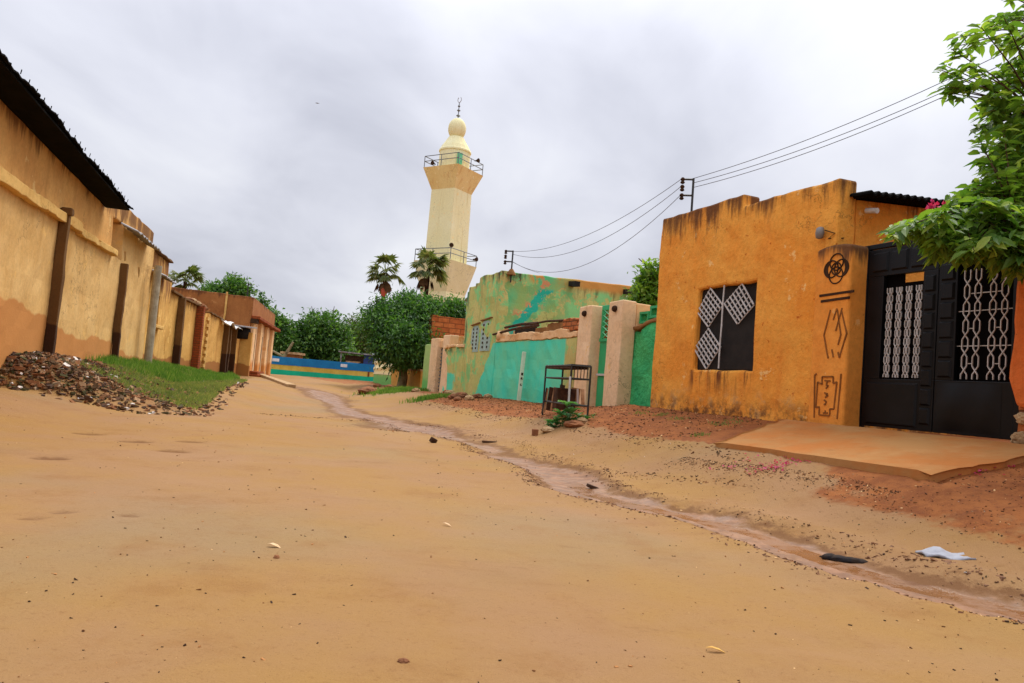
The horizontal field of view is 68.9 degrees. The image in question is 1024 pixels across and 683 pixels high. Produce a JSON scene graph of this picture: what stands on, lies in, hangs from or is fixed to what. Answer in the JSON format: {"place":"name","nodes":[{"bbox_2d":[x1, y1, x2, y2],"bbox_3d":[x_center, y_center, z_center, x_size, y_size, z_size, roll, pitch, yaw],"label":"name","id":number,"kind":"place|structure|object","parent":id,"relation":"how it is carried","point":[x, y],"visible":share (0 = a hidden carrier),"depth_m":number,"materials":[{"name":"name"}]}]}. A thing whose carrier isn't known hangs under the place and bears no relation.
{"place":"outdoors","nodes":[
{"label":"outdoors","id":0,"kind":"place"},
{"bbox_2d":[0,358,1023,682],"bbox_3d":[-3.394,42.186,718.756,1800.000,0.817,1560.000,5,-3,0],"label":"ground","id":1,"kind":"structure","parent":0,"point":[534,596],"depth_m":3.82,"materials":[{"name":"sand"}]},
{"bbox_2d":[0,49,133,367],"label":"tan house","id":2,"kind":"structure","parent":1,"relation":"on","point":[63,277],"depth_m":11.74,"materials":[{"name":"paint"}]},
{"bbox_2d":[0,350,196,414],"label":"rubble heap","id":3,"kind":"object","parent":1,"relation":"on","point":[50,361],"visible":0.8,"depth_m":10.78,"materials":[{"name":"stone"}]},
{"bbox_2d":[111,209,160,359],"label":"tan house","id":4,"kind":"structure","parent":1,"relation":"on","point":[132,243],"depth_m":18.15,"materials":[{"name":"paint"}]},
{"bbox_2d":[38,367,248,416],"bbox_3d":[-7.367,0.966,17.120,2.222,0.645,14.243,6,-3,-16],"label":"scattered rubble","id":5,"kind":"object","parent":1,"relation":"on","point":[185,413],"visible":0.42,"depth_m":11.31,"materials":[{"name":"stone"}]},
{"bbox_2d":[144,265,161,362],"bbox_3d":[-9.395,-0.532,19.494,0.204,2.921,0.218,5,-3,0],"label":"drain pipe","id":6,"kind":"object","parent":1,"relation":"on","point":[153,310],"visible":0.79,"depth_m":19.44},
{"bbox_2d":[142,248,176,361],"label":"tan house","id":7,"kind":"structure","parent":1,"relation":"on","point":[160,258],"depth_m":22.01,"materials":[{"name":"paint"}]},
{"bbox_2d":[156,324,163,329],"bbox_3d":[-10.113,-0.419,21.224,0.210,0.100,1.250,6,-3,-16],"label":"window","id":8,"kind":"structure","parent":7,"relation":"in","point":[159,327],"depth_m":21.19,"materials":[{"name":"paint"}]},
{"bbox_2d":[85,353,239,382],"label":"grass","id":9,"kind":"structure","parent":1,"relation":"on","point":[168,369],"depth_m":18.46,"materials":[{"name":"plant"}]},
{"bbox_2d":[80,360,247,409],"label":"weeds","id":10,"kind":"object","parent":1,"relation":"on","point":[194,387],"visible":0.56,"depth_m":14.11,"materials":[{"name":"plant"}]},
{"bbox_2d":[168,265,204,289],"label":"leafy tree","id":11,"kind":"object","parent":1,"relation":"on","point":[192,270],"visible":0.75,"depth_m":57.94,"materials":[{"name":"green plant"}]},
{"bbox_2d":[163,290,239,373],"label":"compound wall","id":12,"kind":"structure","parent":1,"relation":"on","point":[198,336],"depth_m":26.93,"materials":[{"name":"beige paint"}]},
{"bbox_2d":[220,319,242,329],"bbox_3d":[-12.559,-0.700,33.344,0.760,0.445,4.778,5,-3,-10],"label":"plastic sheet","id":13,"kind":"object","parent":12,"relation":"on","point":[229,323],"visible":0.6,"depth_m":31.97,"materials":[{"name":"plastic"}]},
{"bbox_2d":[235,325,256,328],"bbox_3d":[-12.423,-0.701,34.441,1.103,0.150,0.901,5,-3,-6],"label":"awning sheet","id":14,"kind":"object","parent":13,"relation":"on","point":[246,326],"visible":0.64,"depth_m":34.03,"materials":[{"name":"metal"}]},
{"bbox_2d":[237,327,250,338],"bbox_3d":[-12.489,-0.383,34.623,0.720,0.560,0.702,5,-3,0],"label":"water tank","id":15,"kind":"object","parent":12,"relation":"attached to","point":[243,333],"visible":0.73,"depth_m":34.33,"materials":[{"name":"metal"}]},
{"bbox_2d":[171,287,280,374],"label":"brown house","id":16,"kind":"structure","parent":1,"relation":"on","point":[244,310],"depth_m":36.09,"materials":[{"name":"paint"}]},
{"bbox_2d":[192,270,262,299],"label":"leafy tree","id":17,"kind":"object","parent":1,"relation":"on","point":[231,285],"visible":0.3,"depth_m":61.59,"materials":[{"name":"green plant"}]},
{"bbox_2d":[237,332,252,375],"bbox_3d":[-12.367,0.671,34.562,0.500,2.200,0.300,5,-3,-11],"label":"brick post","id":18,"kind":"object","parent":1,"relation":"on","point":[244,357],"visible":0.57,"depth_m":34.42,"materials":[{"name":"beige paint"}]},
{"bbox_2d":[249,371,269,376],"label":"entrance steps","id":19,"kind":"structure","parent":1,"relation":"on","point":[254,373],"depth_m":35.62,"materials":[{"name":"red brick"}]},
{"bbox_2d":[260,374,295,387],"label":"concrete kerb","id":20,"kind":"structure","parent":1,"relation":"on","point":[279,381],"depth_m":26.31,"materials":[{"name":"concrete"}]},
{"bbox_2d":[255,291,301,356],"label":"leafy tree","id":21,"kind":"object","parent":1,"relation":"on","point":[283,324],"visible":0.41,"depth_m":64.95,"materials":[{"name":"green plant"}]},
{"bbox_2d":[273,342,293,356],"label":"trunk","id":22,"kind":"object","parent":1,"relation":"on","point":[287,350],"visible":0.4,"depth_m":57.89,"materials":[{"name":"brown plant"}]},
{"bbox_2d":[280,351,304,358],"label":"tan shed","id":23,"kind":"structure","parent":1,"relation":"on","point":[293,354],"depth_m":61.15,"materials":[{"name":"stone"}]},
{"bbox_2d":[270,356,374,380],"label":"painted wall","id":24,"kind":"structure","parent":1,"relation":"on","point":[316,368],"depth_m":54.97,"materials":[{"name":"teal paint"}]},
{"bbox_2d":[286,306,361,361],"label":"leafy tree","id":25,"kind":"object","parent":1,"relation":"on","point":[327,337],"visible":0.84,"depth_m":66.67,"materials":[{"name":"green plant"}]},
{"bbox_2d":[338,351,375,377],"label":"market cabin","id":26,"kind":"object","parent":1,"relation":"on","point":[361,359],"visible":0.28,"depth_m":60.14,"materials":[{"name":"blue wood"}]},
{"bbox_2d":[344,308,369,355],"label":"leafy tree","id":27,"kind":"object","parent":1,"relation":"on","point":[360,342],"visible":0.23,"depth_m":75.40,"materials":[{"name":"green plant"}]},
{"bbox_2d":[357,386,377,393],"bbox_3d":[-4.874,1.696,25.358,0.628,0.356,1.043,4,-3,17],"label":"stone","id":28,"kind":"object","parent":1,"relation":"on","point":[368,389],"visible":0.62,"depth_m":25.00,"materials":[{"name":"stone"}]},
{"bbox_2d":[373,361,391,384],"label":"wall","id":29,"kind":"structure","parent":1,"relation":"on","point":[380,377],"depth_m":42.72,"materials":[{"name":"green paint"}]},
{"bbox_2d":[365,253,406,364],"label":"fan palm","id":30,"kind":"object","parent":1,"relation":"on","point":[384,279],"visible":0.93,"depth_m":59.95,"materials":[{"name":"green plant"}]},
{"bbox_2d":[381,288,386,296],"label":"trunk","id":31,"kind":"object","parent":30,"relation":"attached to","point":[383,292],"visible":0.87,"depth_m":59.80,"materials":[{"name":"plant"}]},
{"bbox_2d":[341,385,450,403],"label":"grass tufts","id":32,"kind":"object","parent":1,"relation":"on","point":[396,389],"visible":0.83,"depth_m":24.11,"materials":[{"name":"plant"}]},
{"bbox_2d":[397,658,409,663],"bbox_3d":[-0.325,0.959,2.236,0.033,0.022,0.031,2,-4,38],"label":"clay lump","id":33,"kind":"object","parent":1,"relation":"on","point":[403,660],"visible":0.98,"depth_m":2.23,"materials":[{"name":"soil"}]},
{"bbox_2d":[391,369,422,387],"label":"parapet wall","id":34,"kind":"structure","parent":1,"relation":"on","point":[415,380],"depth_m":31.39,"materials":[{"name":"yellow paint"}]},
{"bbox_2d":[348,284,466,386],"bbox_3d":[-3.868,-0.195,31.360,5.658,4.716,5.207,6,-4,-24],"label":"tree","id":35,"kind":"object","parent":1,"relation":"on","point":[397,331],"visible":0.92,"depth_m":30.37,"materials":[{"name":"green plant"}]},
{"bbox_2d":[422,344,430,388],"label":"boundary wall","id":36,"kind":"structure","parent":1,"relation":"on","point":[426,365],"depth_m":25.82,"materials":[{"name":"green paint"}]},
{"bbox_2d":[408,245,450,296],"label":"fan palm","id":37,"kind":"object","parent":1,"relation":"on","point":[430,258],"visible":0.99,"depth_m":55.80,"materials":[{"name":"green plant"}]},
{"bbox_2d":[429,437,437,442],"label":"stone","id":38,"kind":"object","parent":1,"relation":"on","point":[432,440],"visible":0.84,"depth_m":9.93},
{"bbox_2d":[427,338,443,391],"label":"gate pillar","id":39,"kind":"structure","parent":1,"relation":"on","point":[434,367],"depth_m":24.74,"materials":[{"name":"beige paint"}]},
{"bbox_2d":[438,341,442,389],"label":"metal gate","id":40,"kind":"structure","parent":39,"relation":"attached to","point":[441,346],"depth_m":24.61,"materials":[{"name":"brown metal"}]},
{"bbox_2d":[410,315,464,368],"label":"brick wall","id":41,"kind":"structure","parent":1,"relation":"on","point":[451,326],"depth_m":30.83,"materials":[{"name":"red"}]},
{"bbox_2d":[414,97,482,301],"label":"minaret","id":42,"kind":"object","parent":1,"relation":"on","point":[453,179],"visible":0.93,"depth_m":61.75,"materials":[{"name":"yellow paint"}]},
{"bbox_2d":[457,153,462,164],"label":"door","id":43,"kind":"structure","parent":42,"relation":"in","point":[460,155],"depth_m":61.62,"materials":[{"name":"green paint"}]},
{"bbox_2d":[444,390,454,393],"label":"stone","id":44,"kind":"object","parent":1,"relation":"on","point":[449,391],"visible":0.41,"depth_m":20.54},
{"bbox_2d":[439,335,463,392],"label":"gate pillar","id":45,"kind":"structure","parent":1,"relation":"on","point":[451,339],"depth_m":23.65,"materials":[{"name":"beige paint"}]},
{"bbox_2d":[441,344,464,392],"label":"compound wall","id":46,"kind":"structure","parent":1,"relation":"on","point":[454,357],"depth_m":22.69,"materials":[{"name":"green paint"}]},
{"bbox_2d":[448,393,459,398],"bbox_3d":[-1.452,1.402,18.792,0.323,0.202,0.337,5,-3,0],"label":"stone","id":47,"kind":"object","parent":1,"relation":"on","point":[452,396],"visible":0.62,"depth_m":18.67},
{"bbox_2d":[453,396,461,400],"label":"stone","id":48,"kind":"object","parent":1,"relation":"on","point":[457,398],"visible":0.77,"depth_m":17.88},
{"bbox_2d":[456,392,467,397],"bbox_3d":[-1.282,1.410,19.151,0.331,0.234,0.395,7,-4,-34],"label":"stone","id":49,"kind":"object","parent":1,"relation":"on","point":[462,394],"visible":0.41,"depth_m":19.03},
{"bbox_2d":[465,395,474,399],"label":"stone","id":50,"kind":"object","parent":1,"relation":"on","point":[468,397],"visible":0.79,"depth_m":17.94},
{"bbox_2d":[473,393,482,398],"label":"stone","id":51,"kind":"object","parent":1,"relation":"on","point":[477,396],"visible":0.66,"depth_m":18.48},
{"bbox_2d":[264,413,745,485],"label":"track litter","id":52,"kind":"object","parent":1,"relation":"on","point":[607,469],"visible":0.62,"depth_m":7.54,"materials":[{"name":"brown stone"}]},
{"bbox_2d":[1,400,1016,682],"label":"pebbles","id":53,"kind":"object","parent":1,"relation":"on","point":[431,556],"visible":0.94,"depth_m":3.18,"materials":[{"name":"brown stone"}]},
{"bbox_2d":[517,352,525,400],"bbox_3d":[0.214,0.855,17.327,0.101,1.259,0.322,4,-3,11],"label":"marker post","id":54,"kind":"object","parent":1,"relation":"on","point":[521,376],"visible":0.83,"depth_m":17.31,"materials":[{"name":"white paint"}]},
{"bbox_2d":[492,318,578,402],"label":"compound wall","id":55,"kind":"structure","parent":1,"relation":"on","point":[553,343],"depth_m":17.13,"materials":[{"name":"green paint"}]},
{"bbox_2d":[496,331,508,340],"bbox_3d":[-0.234,-0.139,19.469,0.320,0.254,0.260,6,-4,-22],"label":"clay jar","id":56,"kind":"object","parent":55,"relation":"on","point":[499,336],"visible":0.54,"depth_m":19.36,"materials":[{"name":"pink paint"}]},
{"bbox_2d":[492,324,539,335],"bbox_3d":[0.056,-0.291,18.646,0.078,0.226,2.462,6,-4,-27],"label":"wood pole","id":57,"kind":"object","parent":55,"relation":"on","point":[521,327],"visible":0.97,"depth_m":18.42,"materials":[{"name":"wood"}]},
{"bbox_2d":[504,322,534,328],"bbox_3d":[0.222,-0.404,18.582,0.088,0.117,1.806,6,-4,-25],"label":"wood pole","id":58,"kind":"object","parent":57,"relation":"on","point":[518,324],"visible":0.73,"depth_m":18.60,"materials":[{"name":"wood"}]},
{"bbox_2d":[515,327,536,333],"bbox_3d":[0.334,-0.189,18.675,0.050,0.300,1.300,6,-4,-22],"label":"dark sheet","id":59,"kind":"object","parent":55,"relation":"on","point":[526,330],"depth_m":18.56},
{"bbox_2d":[530,319,562,324],"bbox_3d":[0.779,-0.439,16.811,0.058,0.090,1.509,6,-4,-28],"label":"wood pole","id":60,"kind":"object","parent":55,"relation":"on","point":[557,320],"visible":0.95,"depth_m":16.74,"materials":[{"name":"wood"}]},
{"bbox_2d":[532,429,538,435],"bbox_3d":[0.343,1.351,11.086,0.075,0.100,0.100,6,-3,-17],"label":"brick","id":61,"kind":"object","parent":1,"relation":"on","point":[534,432],"visible":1,"depth_m":11.04,"materials":[{"name":"brick"}]},
{"bbox_2d":[543,388,548,412],"bbox_3d":[0.585,1.017,12.895,0.040,0.432,0.107,3,-4,30],"label":"plank","id":62,"kind":"object","parent":1,"relation":"on","point":[545,403],"visible":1,"depth_m":12.88,"materials":[{"name":"brown wood"}]},
{"bbox_2d":[461,270,632,395],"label":"green house","id":63,"kind":"structure","parent":1,"relation":"on","point":[497,302],"depth_m":20.37,"materials":[{"name":"paint"}]},
{"bbox_2d":[471,322,480,351],"bbox_3d":[-1.051,-0.118,21.191,0.070,0.833,0.722,6,-4,-22],"label":"window","id":64,"kind":"structure","parent":63,"relation":"in","point":[474,342],"depth_m":21.17,"materials":[{"name":"grey concrete"}]},
{"bbox_2d":[479,317,492,350],"bbox_3d":[-0.721,-0.198,20.388,0.070,0.915,0.868,6,-4,-22],"label":"window","id":65,"kind":"structure","parent":63,"relation":"in","point":[484,341],"depth_m":20.45,"materials":[{"name":"grey concrete"}]},
{"bbox_2d":[503,250,515,282],"bbox_3d":[-0.041,-1.994,19.811,0.347,0.864,0.247,2,-4,36],"label":"service mast","id":66,"kind":"object","parent":63,"relation":"on","point":[511,272],"visible":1,"depth_m":19.78,"materials":[{"name":"black metal"}]},
{"bbox_2d":[540,427,554,432],"bbox_3d":[0.550,1.330,11.195,0.243,0.108,0.164,6,-4,-18],"label":"stone","id":67,"kind":"object","parent":1,"relation":"on","point":[547,429],"visible":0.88,"depth_m":11.14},
{"bbox_2d":[546,387,552,410],"bbox_3d":[0.692,1.016,13.186,0.182,0.427,0.092,5,-3,-10],"label":"plank","id":68,"kind":"object","parent":1,"relation":"on","point":[548,405],"visible":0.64,"depth_m":13.18,"materials":[{"name":"brown wood"}]},
{"bbox_2d":[542,364,591,416],"bbox_3d":[0.897,0.858,12.255,0.443,0.940,1.675,5,-3,-9],"label":"display stand","id":69,"kind":"object","parent":1,"relation":"on","point":[574,367],"visible":0.92,"depth_m":11.60,"materials":[{"name":"black metal"}]},
{"bbox_2d":[541,387,546,413],"bbox_3d":[0.556,1.019,12.864,0.028,0.459,0.123,2,-4,33],"label":"plank","id":70,"kind":"object","parent":69,"relation":"on","point":[544,401],"visible":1,"depth_m":12.85,"materials":[{"name":"brown wood"}]},
{"bbox_2d":[552,387,575,409],"bbox_3d":[0.864,0.952,12.366,0.340,0.360,0.200,6,-3,-17],"label":"wooden crate","id":71,"kind":"object","parent":69,"relation":"in","point":[560,394],"visible":0.72,"depth_m":12.27,"materials":[{"name":"brown wood"}]},
{"bbox_2d":[568,376,570,404],"bbox_3d":[0.882,0.758,11.484,0.028,0.444,0.051,5,-3,-11],"label":"plank","id":72,"kind":"object","parent":69,"relation":"on","point":[569,387],"visible":0.86,"depth_m":11.48,"materials":[{"name":"white paint"}]},
{"bbox_2d":[545,400,595,427],"bbox_3d":[0.885,1.141,11.322,0.799,0.480,0.363,5,-3,0],"label":"broadleaf plant","id":73,"kind":"object","parent":1,"relation":"on","point":[571,410],"visible":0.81,"depth_m":11.32,"materials":[{"name":"green plant"}]},
{"bbox_2d":[563,420,583,427],"bbox_3d":[0.921,1.236,11.113,0.301,0.130,0.284,6,-4,-28],"label":"stone","id":74,"kind":"object","parent":1,"relation":"on","point":[572,423],"visible":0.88,"depth_m":11.04,"materials":[{"name":"stone"}]},
{"bbox_2d":[571,387,579,407],"bbox_3d":[1.111,0.997,13.179,0.197,0.370,0.114,5,-3,-10],"label":"plank","id":75,"kind":"object","parent":1,"relation":"on","point":[576,395],"visible":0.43,"depth_m":13.20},
{"bbox_2d":[577,417,587,422],"bbox_3d":[1.065,1.198,11.289,0.186,0.106,0.153,5,-3,0],"label":"stone","id":76,"kind":"object","parent":1,"relation":"on","point":[582,419],"visible":0.72,"depth_m":11.24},
{"bbox_2d":[581,389,584,404],"bbox_3d":[1.217,0.978,12.855,0.077,0.316,0.074,5,-3,-12],"label":"plank","id":77,"kind":"object","parent":1,"relation":"on","point":[582,398],"visible":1,"depth_m":12.85,"materials":[{"name":"brown wood"}]},
{"bbox_2d":[401,397,768,461],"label":"red soil litter","id":78,"kind":"object","parent":1,"relation":"on","point":[717,452],"visible":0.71,"depth_m":11.23,"materials":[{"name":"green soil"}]},
{"bbox_2d":[574,305,608,405],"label":"gate pillar","id":79,"kind":"structure","parent":1,"relation":"on","point":[588,338],"depth_m":14.83,"materials":[{"name":"beige paint"}]},
{"bbox_2d":[586,483,597,488],"bbox_3d":[0.749,1.350,6.916,0.121,0.064,0.052,6,-4,-19],"label":"wood scrap","id":80,"kind":"object","parent":1,"relation":"on","point":[591,486],"visible":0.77,"depth_m":6.89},
{"bbox_2d":[602,300,650,405],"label":"gate pillar","id":81,"kind":"structure","parent":1,"relation":"on","point":[624,316],"depth_m":13.74,"materials":[{"name":"beige paint"}]},
{"bbox_2d":[620,257,659,305],"bbox_3d":[3.780,-0.126,17.313,2.593,3.977,1.704,3,-4,28],"label":"leafy tree","id":82,"kind":"object","parent":1,"relation":"on","point":[644,288],"visible":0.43,"depth_m":17.34,"materials":[{"name":"green plant"}]},
{"bbox_2d":[629,305,656,406],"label":"garden wall","id":83,"kind":"structure","parent":1,"relation":"on","point":[643,353],"depth_m":13.41,"materials":[{"name":"green paint"}]},
{"bbox_2d":[630,410,748,437],"bbox_3d":[3.048,1.200,11.111,2.190,0.316,4.342,1,-5,45],"label":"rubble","id":84,"kind":"object","parent":1,"relation":"on","point":[661,414],"visible":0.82,"depth_m":9.82,"materials":[{"name":"stone"}]},
{"bbox_2d":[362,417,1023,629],"bbox_3d":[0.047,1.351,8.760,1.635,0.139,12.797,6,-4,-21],"label":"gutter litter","id":85,"kind":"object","parent":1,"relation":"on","point":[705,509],"visible":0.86,"depth_m":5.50,"materials":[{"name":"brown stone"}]},
{"bbox_2d":[369,420,1023,612],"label":"mud clods","id":86,"kind":"object","parent":1,"relation":"on","point":[949,562],"visible":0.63,"depth_m":4.61,"materials":[{"name":"soil"}]},
{"bbox_2d":[707,646,724,652],"bbox_3d":[0.697,1.053,2.547,0.075,0.019,0.020,5,-3,0],"label":"fallen leaf","id":87,"kind":"object","parent":1,"relation":"on","point":[715,648],"visible":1,"depth_m":2.55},
{"bbox_2d":[444,419,1023,599],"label":"road grit","id":88,"kind":"object","parent":1,"relation":"on","point":[775,499],"visible":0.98,"depth_m":6.18,"materials":[{"name":"gravel"}]},
{"bbox_2d":[650,178,974,436],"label":"orange house","id":89,"kind":"structure","parent":1,"relation":"on","point":[735,307],"depth_m":10.44,"materials":[{"name":"paint"}]},
{"bbox_2d":[679,177,694,211],"bbox_3d":[2.982,-2.236,12.836,0.245,1.180,0.083,4,-3,11],"label":"service mast","id":90,"kind":"object","parent":89,"relation":"on","point":[681,195],"visible":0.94,"depth_m":12.84,"materials":[{"name":"black metal"}]},
{"bbox_2d":[513,187,679,257],"bbox_3d":[1.471,-2.300,16.331,0.010,0.618,7.513,6,-4,-22],"label":"power cable","id":91,"kind":"object","parent":90,"relation":"attached to","point":[604,238],"visible":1,"depth_m":15.26,"materials":[{"name":"grey plastic"}]},
{"bbox_2d":[514,179,680,251],"bbox_3d":[1.486,-2.489,16.341,0.010,0.500,7.512,6,-4,-22],"label":"power cable","id":92,"kind":"object","parent":90,"relation":"attached to","point":[603,227],"visible":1,"depth_m":15.23,"materials":[{"name":"grey plastic"}]},
{"bbox_2d":[515,196,679,271],"bbox_3d":[1.450,-2.029,16.315,0.010,0.863,7.514,6,-4,-22],"label":"power cable","id":93,"kind":"object","parent":90,"relation":"attached to","point":[612,250],"visible":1,"depth_m":14.75,"materials":[{"name":"grey plastic"}]},
{"bbox_2d":[696,54,1000,177],"bbox_3d":[5.415,-3.599,10.614,0.010,1.693,6.376,8,-5,-44],"label":"power cable","id":94,"kind":"object","parent":90,"relation":"attached to","point":[845,124],"visible":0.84,"depth_m":11.07,"materials":[{"name":"grey plastic"}]},
{"bbox_2d":[696,69,1000,186],"bbox_3d":[5.409,-3.435,10.604,0.010,1.684,6.385,8,-5,-44],"label":"power cable","id":95,"kind":"object","parent":90,"relation":"attached to","point":[831,143],"visible":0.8,"depth_m":11.18,"materials":[{"name":"grey plastic"}]},
{"bbox_2d":[694,57,1017,182],"bbox_3d":[5.389,-3.477,10.607,0.010,1.604,6.353,8,-5,-44],"label":"power cable","id":96,"kind":"object","parent":90,"relation":"attached to","point":[833,137],"visible":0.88,"depth_m":11.16,"materials":[{"name":"grey plastic"}]},
{"bbox_2d":[695,282,756,370],"bbox_3d":[3.162,-0.195,10.986,0.148,1.290,1.407,6,-4,-22],"label":"window","id":97,"kind":"structure","parent":89,"relation":"in","point":[727,315],"depth_m":10.95,"materials":[{"name":"metal"}]},
{"bbox_2d":[808,244,867,426],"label":"gate pillar","id":98,"kind":"structure","parent":1,"relation":"on","point":[838,341],"depth_m":8.84,"materials":[{"name":"orange paint"}]},
{"bbox_2d":[819,553,867,563],"bbox_3d":[1.993,1.311,4.488,0.276,0.051,0.101,3,-4,22],"label":"black rag","id":99,"kind":"object","parent":1,"relation":"on","point":[837,558],"visible":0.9,"depth_m":4.46,"materials":[{"name":"fabric"}]},
{"bbox_2d":[666,457,1023,548],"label":"slab litter","id":100,"kind":"object","parent":1,"relation":"on","point":[847,486],"visible":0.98,"depth_m":6.07,"materials":[{"name":"brown stone"}]},
{"bbox_2d":[709,453,1014,474],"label":"fallen petals","id":101,"kind":"object","parent":1,"relation":"on","point":[771,466],"visible":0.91,"depth_m":6.90,"materials":[{"name":"plant"}]},
{"bbox_2d":[713,419,1023,482],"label":"entrance slab","id":102,"kind":"structure","parent":1,"relation":"on","point":[920,457],"depth_m":6.94,"materials":[{"name":"concrete"}]},
{"bbox_2d":[859,240,1018,439],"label":"metal gate","id":103,"kind":"structure","parent":1,"relation":"on","point":[938,343],"depth_m":7.92,"materials":[{"name":"metal"}]},
{"bbox_2d":[915,546,975,559],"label":"paper litter","id":104,"kind":"object","parent":1,"relation":"on","point":[936,551],"visible":0.94,"depth_m":4.40,"materials":[{"name":"paper"}]},
{"bbox_2d":[876,0,1023,288],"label":"overhanging tree","id":105,"kind":"object","parent":1,"relation":"on","point":[978,222],"visible":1,"depth_m":6.84,"materials":[{"name":"green plant"}]},
{"bbox_2d":[1009,280,1023,443],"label":"gate pillar","id":106,"kind":"structure","parent":1,"relation":"on","point":[1016,376],"depth_m":6.86,"materials":[{"name":"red paint"}]},
{"bbox_2d":[0,0,1023,358],"label":"sky","id":107,"kind":"structure","parent":0,"point":[206,116],"materials":[{"name":"white"}]},
{"bbox_2d":[595,305,609,405],"bbox_3d":[1.952,0.291,14.518,0.350,2.000,0.595,6,-4,-22],"label":"metal door","id":108,"kind":"structure","parent":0,"point":[601,367],"depth_m":14.62,"materials":[{"name":"green paint"}]},
{"bbox_2d":[595,305,609,405],"bbox_3d":[1.832,0.279,14.470,0.090,2.000,0.595,6,-4,-22],"label":"door leaf","id":109,"kind":"structure","parent":108,"relation":"in","point":[603,341],"depth_m":14.62,"materials":[{"name":"green paint"}]}
]}

